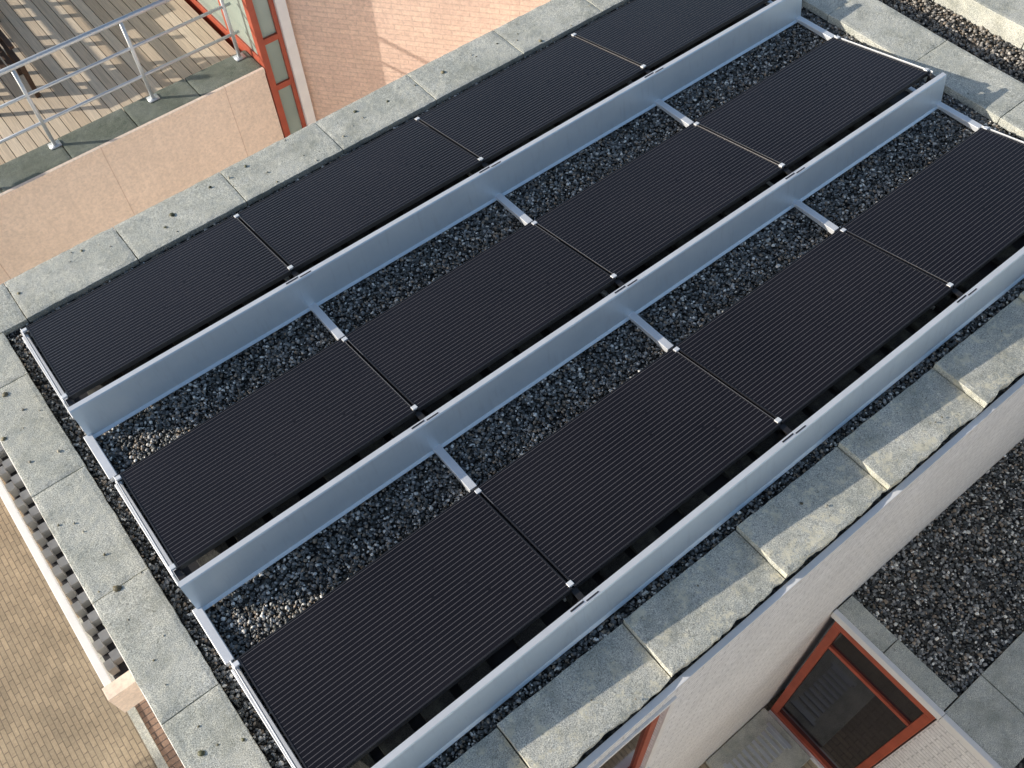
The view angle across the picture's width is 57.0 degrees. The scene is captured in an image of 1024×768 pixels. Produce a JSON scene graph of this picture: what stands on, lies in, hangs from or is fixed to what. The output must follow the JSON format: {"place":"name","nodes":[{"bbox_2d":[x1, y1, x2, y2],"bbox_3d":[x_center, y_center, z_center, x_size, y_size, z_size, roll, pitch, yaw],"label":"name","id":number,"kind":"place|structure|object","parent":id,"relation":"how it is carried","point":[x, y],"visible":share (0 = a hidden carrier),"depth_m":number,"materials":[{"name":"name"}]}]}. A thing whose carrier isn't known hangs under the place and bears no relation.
{"place":"outdoors","nodes":[
{"label":"outdoors","id":0,"kind":"place"},
{"bbox_2d":[135,699,184,767],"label":"pavement","id":1,"kind":"structure","parent":0,"point":[159,736],"depth_m":11.29,"materials":[{"name":"red brick"}]},
{"bbox_2d":[0,477,817,767],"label":"ground","id":2,"kind":"structure","parent":0,"point":[58,709],"depth_m":11.62,"materials":[{"name":"brick"}]},
{"bbox_2d":[78,617,168,767],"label":"kerb","id":3,"kind":"structure","parent":2,"relation":"on","point":[148,740],"depth_m":11.28,"materials":[{"name":"concrete"}]},
{"bbox_2d":[0,74,283,284],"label":"beige front wall","id":4,"kind":"structure","parent":2,"relation":"on","point":[53,216],"depth_m":10.22,"materials":[{"name":"beige paint"}]},
{"bbox_2d":[0,50,260,192],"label":"parapet capping","id":5,"kind":"object","parent":4,"relation":"on","point":[74,143],"visible":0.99,"depth_m":9.94,"materials":[{"name":"concrete"}]},
{"bbox_2d":[0,0,245,149],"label":"terrace railing","id":6,"kind":"object","parent":5,"relation":"on","point":[151,98],"visible":1,"depth_m":9.49,"materials":[{"name":"silver metal"}]},
{"bbox_2d":[0,67,264,201],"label":"edge strip","id":7,"kind":"object","parent":4,"relation":"on","point":[85,156],"visible":1,"depth_m":9.83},
{"bbox_2d":[184,0,305,137],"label":"red frames","id":8,"kind":"structure","parent":2,"relation":"on","point":[260,57],"depth_m":10.54,"materials":[{"name":"red metal"}]},
{"bbox_2d":[197,0,301,133],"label":"glazing","id":9,"kind":"structure","parent":8,"relation":"in","point":[237,15],"depth_m":10.39,"materials":[{"name":"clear glass"}]},
{"bbox_2d":[273,0,315,125],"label":"white column","id":10,"kind":"structure","parent":2,"relation":"on","point":[284,20],"depth_m":10.49,"materials":[{"name":"white paint"}]},
{"bbox_2d":[285,0,550,120],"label":"pink brick wing","id":11,"kind":"structure","parent":2,"relation":"on","point":[350,51],"depth_m":10.14,"materials":[{"name":"pink brick"}]},
{"bbox_2d":[706,708,810,767],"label":"entrance step","id":12,"kind":"object","parent":2,"relation":"on","point":[762,738],"visible":1,"depth_m":10.90,"materials":[{"name":"concrete"}]},
{"bbox_2d":[588,386,1023,767],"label":"long wall","id":13,"kind":"structure","parent":2,"relation":"on","point":[733,687],"depth_m":7.32,"materials":[{"name":"white paint"}]},
{"bbox_2d":[0,230,1023,767],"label":"edge trim","id":14,"kind":"structure","parent":13,"relation":"on","point":[772,600],"depth_m":5.63,"materials":[{"name":"grey metal"}]},
{"bbox_2d":[593,695,676,767],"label":"window surround","id":15,"kind":"object","parent":13,"relation":"attached to","point":[668,706],"visible":1,"depth_m":5.52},
{"bbox_2d":[632,715,659,767],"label":"window frame","id":16,"kind":"object","parent":13,"relation":"attached to","point":[647,736],"visible":0.08,"depth_m":6.34,"materials":[{"name":"red wood"}]},
{"bbox_2d":[600,726,646,767],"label":"window pane","id":17,"kind":"object","parent":16,"relation":"in","point":[624,756],"depth_m":6.20,"materials":[{"name":"clear glass"}]},
{"bbox_3d":[-6.209,-3.196,13.387,3.630,4.860,6.098,-34,62,-19],"label":"beige body","id":18,"kind":"object","parent":2,"relation":"on","visible":0},
{"bbox_2d":[0,0,235,164],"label":"wooden deck","id":19,"kind":"structure","parent":18,"relation":"on","point":[28,28],"depth_m":10.63,"materials":[{"name":"brown wood"}]},
{"bbox_2d":[0,29,40,97],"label":"wooden garden chair","id":20,"kind":"object","parent":19,"relation":"on","point":[9,57],"visible":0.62,"depth_m":10.00,"materials":[{"name":"brown wood"}]},
{"bbox_2d":[768,710,823,767],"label":"bay sill","id":21,"kind":"structure","parent":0,"point":[816,762],"depth_m":10.98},
{"bbox_2d":[784,620,986,767],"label":"walls","id":22,"kind":"structure","parent":0,"point":[935,743],"depth_m":8.65,"materials":[{"name":"white paint"}]},
{"bbox_2d":[770,621,934,767],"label":"bay window frame","id":23,"kind":"object","parent":22,"relation":"attached to","point":[924,719],"visible":0.74,"depth_m":9.05,"materials":[{"name":"red wood"}]},
{"bbox_2d":[780,632,922,767],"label":"bay window pane","id":24,"kind":"object","parent":23,"relation":"in","point":[836,711],"visible":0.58,"depth_m":9.60,"materials":[{"name":"glass"}]},
{"bbox_2d":[837,438,1023,767],"bbox_3d":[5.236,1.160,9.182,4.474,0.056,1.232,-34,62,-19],"label":"annex roof gravel","id":25,"kind":"structure","parent":0,"point":[917,554],"depth_m":8.76,"materials":[{"name":"grey gravel"}]},
{"bbox_2d":[838,596,1023,767],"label":"coping","id":26,"kind":"object","parent":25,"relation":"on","point":[984,711],"visible":1,"depth_m":8.18,"materials":[{"name":"concrete"}]},
{"bbox_2d":[831,609,1001,767],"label":"white fascia","id":27,"kind":"structure","parent":26,"relation":"attached to","point":[950,725],"depth_m":8.21,"materials":[{"name":"white paint"}]},
{"bbox_2d":[879,0,1023,83],"bbox_3d":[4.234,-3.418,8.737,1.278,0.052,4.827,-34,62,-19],"label":"adjoining roof gravel","id":28,"kind":"structure","parent":0,"point":[973,45],"depth_m":8.58,"materials":[{"name":"grey gravel"}]},
{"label":"walls","id":29,"kind":"object","parent":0,"visible":0},
{"bbox_2d":[6,0,1023,767],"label":"roof slab","id":30,"kind":"structure","parent":29,"relation":"on","point":[462,488],"depth_m":6.43,"materials":[{"name":"black gravel"}]},
{"bbox_2d":[0,0,629,767],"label":"coping slabs","id":31,"kind":"structure","parent":30,"relation":"on","point":[180,688],"depth_m":6.62,"materials":[{"name":"concrete"}]},
{"bbox_2d":[1,5,589,756],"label":"moss tufts","id":32,"kind":"object","parent":31,"relation":"on","point":[117,589],"visible":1,"depth_m":6.29,"materials":[{"name":"plant"}]},
{"bbox_2d":[22,39,1023,700],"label":"loose pebbles","id":33,"kind":"object","parent":31,"relation":"on","point":[176,231],"visible":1,"depth_m":6.18,"materials":[{"name":"stone"}]},
{"bbox_2d":[20,0,835,481],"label":"panel mounting","id":34,"kind":"object","parent":30,"relation":"on","point":[334,330],"visible":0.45,"depth_m":7.20,"materials":[{"name":"metal"}]},
{"bbox_2d":[26,215,291,398],"bbox_3d":[-2.533,-0.602,6.774,1.700,0.037,0.961,-34,50,-19],"label":"solar panel","id":35,"kind":"object","parent":34,"relation":"attached to","point":[100,335],"visible":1,"depth_m":6.73,"materials":[{"name":"black glass"}]},
{"bbox_2d":[237,118,481,270],"bbox_3d":[-1.188,-1.516,7.335,1.700,0.036,0.961,-34,50,-19],"label":"solar panel","id":36,"kind":"object","parent":34,"relation":"attached to","point":[310,218],"visible":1,"depth_m":7.29,"materials":[{"name":"black glass"}]},
{"bbox_2d":[67,0,801,437],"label":"wind deflector","id":37,"kind":"object","parent":34,"relation":"attached to","point":[141,388],"visible":1,"depth_m":7.08,"materials":[{"name":"metal"}]},
{"bbox_2d":[418,35,644,162],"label":"solar panel","id":38,"kind":"object","parent":34,"relation":"attached to","point":[496,115],"visible":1,"depth_m":7.86,"materials":[{"name":"black glass"}]},
{"bbox_2d":[574,0,768,68],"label":"solar panel","id":39,"kind":"object","parent":34,"relation":"attached to","point":[649,34],"visible":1,"depth_m":8.31,"materials":[{"name":"black glass"}]},
{"bbox_2d":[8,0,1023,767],"bbox_3d":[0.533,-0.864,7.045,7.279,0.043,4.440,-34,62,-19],"label":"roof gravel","id":40,"kind":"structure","parent":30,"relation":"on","point":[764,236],"depth_m":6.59,"materials":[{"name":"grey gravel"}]},
{"bbox_2d":[113,35,981,666],"bbox_3d":[0.609,-0.793,6.831,7.003,0.296,1.573,-34,62,-19],"label":"panel mounting","id":41,"kind":"object","parent":30,"relation":"on","point":[455,469],"visible":0.29,"depth_m":6.47,"materials":[{"name":"metal"}]},
{"bbox_2d":[120,338,415,569],"bbox_3d":[-1.572,0.386,6.079,1.700,0.036,0.961,-34,50,-19],"label":"solar panel","id":42,"kind":"object","parent":41,"relation":"attached to","point":[207,486],"visible":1,"depth_m":6.03,"materials":[{"name":"black glass"}]},
{"bbox_2d":[344,222,615,410],"bbox_3d":[-0.227,-0.527,6.640,1.700,0.035,0.961,-34,50,-19],"label":"solar panel","id":43,"kind":"object","parent":41,"relation":"attached to","point":[433,342],"visible":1,"depth_m":6.59,"materials":[{"name":"black glass"}]},
{"bbox_2d":[177,72,946,610],"bbox_3d":[0.835,-0.592,6.663,6.975,0.282,0.106,-34,62,-19],"label":"wind deflector","id":44,"kind":"object","parent":41,"relation":"attached to","point":[241,562],"visible":1,"depth_m":6.36,"materials":[{"name":"metal"}]},
{"bbox_2d":[533,123,783,278],"bbox_3d":[1.119,-1.437,7.206,1.700,0.036,0.961,-34,50,-19],"label":"solar panel","id":45,"kind":"object","parent":41,"relation":"attached to","point":[633,215],"visible":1,"depth_m":7.16,"materials":[{"name":"black glass"}]},
{"bbox_2d":[695,37,927,167],"bbox_3d":[2.464,-2.350,7.767,1.700,0.036,0.961,-34,50,-19],"label":"solar panel","id":46,"kind":"object","parent":41,"relation":"attached to","point":[797,110],"visible":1,"depth_m":7.73,"materials":[{"name":"black glass"}]},
{"bbox_2d":[230,125,1023,767],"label":"panel mounting","id":47,"kind":"object","parent":30,"relation":"on","point":[408,729],"visible":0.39,"depth_m":5.74,"materials":[{"name":"metal"}]},
{"bbox_2d":[237,490,571,767],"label":"solar panel","id":48,"kind":"object","parent":47,"relation":"attached to","point":[358,666],"visible":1,"depth_m":5.34,"materials":[{"name":"black glass"}]},
{"bbox_2d":[477,348,780,587],"bbox_3d":[0.734,0.463,5.946,1.700,0.037,0.961,-34,50,-19],"label":"solar panel","id":49,"kind":"object","parent":47,"relation":"attached to","point":[585,495],"visible":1,"depth_m":5.90,"materials":[{"name":"black glass"}]},
{"bbox_2d":[371,247,1023,767],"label":"wind deflector","id":50,"kind":"object","parent":47,"relation":"attached to","point":[461,715],"visible":1,"depth_m":5.63,"materials":[{"name":"metal"}]},
{"bbox_2d":[675,229,952,423],"bbox_3d":[2.080,-0.450,6.508,1.700,0.038,0.961,-34,50,-19],"label":"solar panel","id":51,"kind":"object","parent":47,"relation":"attached to","point":[792,339],"visible":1,"depth_m":6.46,"materials":[{"name":"black glass"}]},
{"bbox_2d":[841,128,1023,287],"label":"solar panel","id":52,"kind":"object","parent":47,"relation":"attached to","point":[954,215],"visible":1,"depth_m":7.03,"materials":[{"name":"black glass"}]},
{"bbox_2d":[447,291,1023,767],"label":"long coping slabs","id":53,"kind":"structure","parent":30,"relation":"on","point":[683,619],"depth_m":5.66,"materials":[{"name":"concrete"}]},
{"bbox_2d":[802,0,1023,139],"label":"coping slabs","id":54,"kind":"structure","parent":30,"relation":"on","point":[986,90],"depth_m":8.19,"materials":[{"name":"concrete"}]},
{"bbox_2d":[931,0,1023,50],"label":"divider coping","id":55,"kind":"object","parent":30,"relation":"on","point":[1003,20],"visible":1,"depth_m":8.52,"materials":[{"name":"concrete"}]},
{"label":"end walls","id":56,"kind":"object","parent":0,"visible":0},
{"bbox_2d":[0,442,144,711],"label":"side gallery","id":57,"kind":"object","parent":56,"relation":"attached to","point":[122,691],"visible":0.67,"depth_m":6.31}
]}

